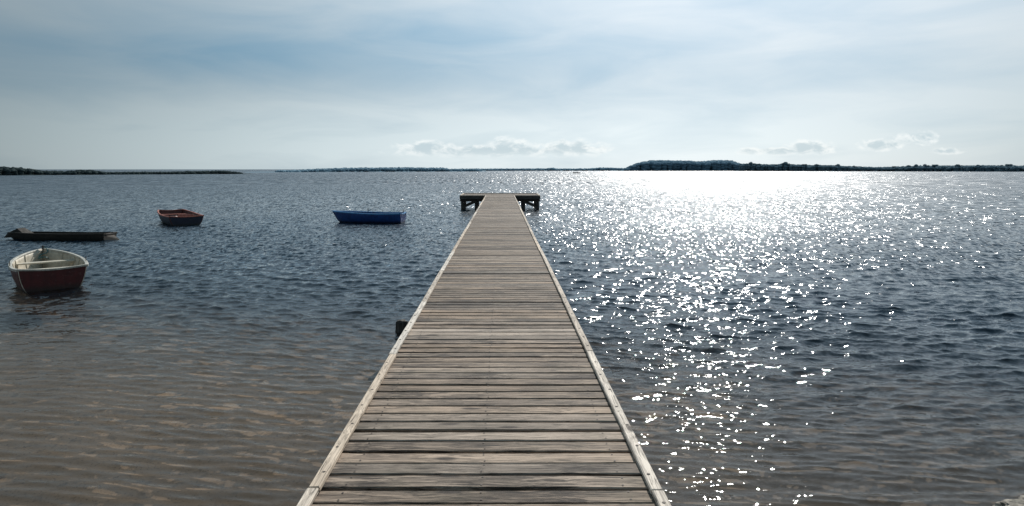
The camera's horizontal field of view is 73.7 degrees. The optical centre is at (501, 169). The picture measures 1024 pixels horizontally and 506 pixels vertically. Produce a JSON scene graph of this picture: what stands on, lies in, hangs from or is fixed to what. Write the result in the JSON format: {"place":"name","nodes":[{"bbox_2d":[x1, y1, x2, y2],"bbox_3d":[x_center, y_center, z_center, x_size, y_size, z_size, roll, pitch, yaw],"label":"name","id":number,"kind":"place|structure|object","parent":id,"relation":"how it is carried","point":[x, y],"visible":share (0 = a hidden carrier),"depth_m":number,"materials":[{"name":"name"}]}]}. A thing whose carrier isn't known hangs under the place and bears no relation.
{"place":"outdoors","nodes":[
{"label":"outdoors","id":0,"kind":"place"},
{"bbox_2d":[1,173,215,174],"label":"shore land","id":1,"kind":"structure","parent":0,"point":[98,174],"depth_m":324.24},
{"bbox_2d":[0,166,242,174],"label":"shore scrub","id":2,"kind":"object","parent":1,"relation":"on","point":[4,170],"visible":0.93,"depth_m":315.61,"materials":[{"name":"green plant"}]},
{"bbox_2d":[331,171,485,171],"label":"shore land","id":3,"kind":"structure","parent":0,"point":[416,171],"depth_m":707.49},
{"bbox_2d":[275,167,481,171],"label":"distant wood","id":4,"kind":"object","parent":3,"relation":"on","point":[393,169],"visible":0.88,"depth_m":681.16,"materials":[{"name":"green plant"}]},
{"bbox_2d":[0,169,1023,460],"bbox_3d":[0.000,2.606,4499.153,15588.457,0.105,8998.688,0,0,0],"label":"water","id":5,"kind":"structure","parent":0,"point":[914,267],"depth_m":23.49,"materials":[{"name":"blue liquid"}]},
{"bbox_2d":[8,245,87,299],"bbox_3d":[-10.599,2.360,15.945,1.504,0.900,3.052,0,0,-37],"label":"red dinghy","id":6,"kind":"object","parent":5,"relation":"on","point":[44,269],"visible":0.99,"depth_m":14.95,"materials":[{"name":"paint"}]},
{"bbox_2d":[4,228,119,240],"bbox_3d":[-16.266,2.510,25.396,4.310,0.640,0.994,0,-1,3],"label":"sunken boat","id":7,"kind":"object","parent":5,"relation":"in","point":[22,233],"visible":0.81,"depth_m":25.03,"materials":[{"name":"brown wood"}]},
{"bbox_2d":[157,209,203,225],"bbox_3d":[-15.709,2.398,33.190,1.644,0.704,4.153,0,0,-35],"label":"rowing boat","id":8,"kind":"object","parent":5,"relation":"on","point":[181,217],"visible":0.91,"depth_m":31.80,"materials":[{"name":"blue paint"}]},
{"bbox_2d":[332,209,406,223],"bbox_3d":[-6.549,2.339,33.399,3.676,0.822,1.344,0,0,9],"label":"blue boat","id":9,"kind":"object","parent":5,"relation":"on","point":[382,217],"visible":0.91,"depth_m":32.89,"materials":[{"name":"paint"}]},
{"bbox_2d":[395,319,407,342],"bbox_3d":[-1.563,2.960,10.998,0.317,1.101,0.333,0,0,0],"label":"mooring stump","id":10,"kind":"object","parent":5,"relation":"in","point":[401,325],"visible":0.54,"depth_m":10.86,"materials":[{"name":"brown wood"}]},
{"bbox_2d":[296,193,670,505],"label":"wooden pier","id":11,"kind":"structure","parent":5,"relation":"in","point":[490,385],"depth_m":4.85,"materials":[{"name":"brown wood"}]},
{"bbox_2d":[992,495,1023,505],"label":"rock","id":12,"kind":"object","parent":5,"relation":"in","point":[1019,501],"visible":1,"depth_m":5.16,"materials":[{"name":"grey stone"}]},
{"bbox_2d":[0,271,1023,505],"bbox_3d":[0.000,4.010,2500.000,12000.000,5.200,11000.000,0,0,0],"label":"ground","id":13,"kind":"structure","parent":0,"point":[166,416],"depth_m":8.65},
{"bbox_2d":[0,0,1023,168],"label":"sky","id":14,"kind":"structure","parent":0,"point":[85,84],"materials":[{"name":"blue"}]},
{"bbox_2d":[483,170,620,170],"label":"shore land","id":15,"kind":"structure","parent":0,"point":[588,170],"depth_m":1058.52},
{"bbox_2d":[475,167,623,170],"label":"distant wood","id":16,"kind":"object","parent":15,"relation":"on","point":[552,169],"visible":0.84,"depth_m":1055.34,"materials":[{"name":"green plant"}]},
{"bbox_2d":[621,169,738,170],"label":"shore land","id":17,"kind":"structure","parent":0,"point":[684,170],"depth_m":1003.68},
{"bbox_2d":[623,160,740,170],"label":"wooded headland","id":18,"kind":"structure","parent":17,"relation":"on","point":[671,165],"depth_m":1004.17,"materials":[{"name":"green plant"}]},
{"bbox_2d":[745,170,1023,171],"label":"shore land","id":19,"kind":"structure","parent":0,"point":[922,171],"depth_m":734.32,"materials":[{"name":"brown soil"}]},
{"bbox_2d":[738,163,1023,171],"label":"pine wood","id":20,"kind":"object","parent":19,"relation":"on","point":[800,167],"visible":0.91,"depth_m":802.17,"materials":[{"name":"green plant"}]}
]}

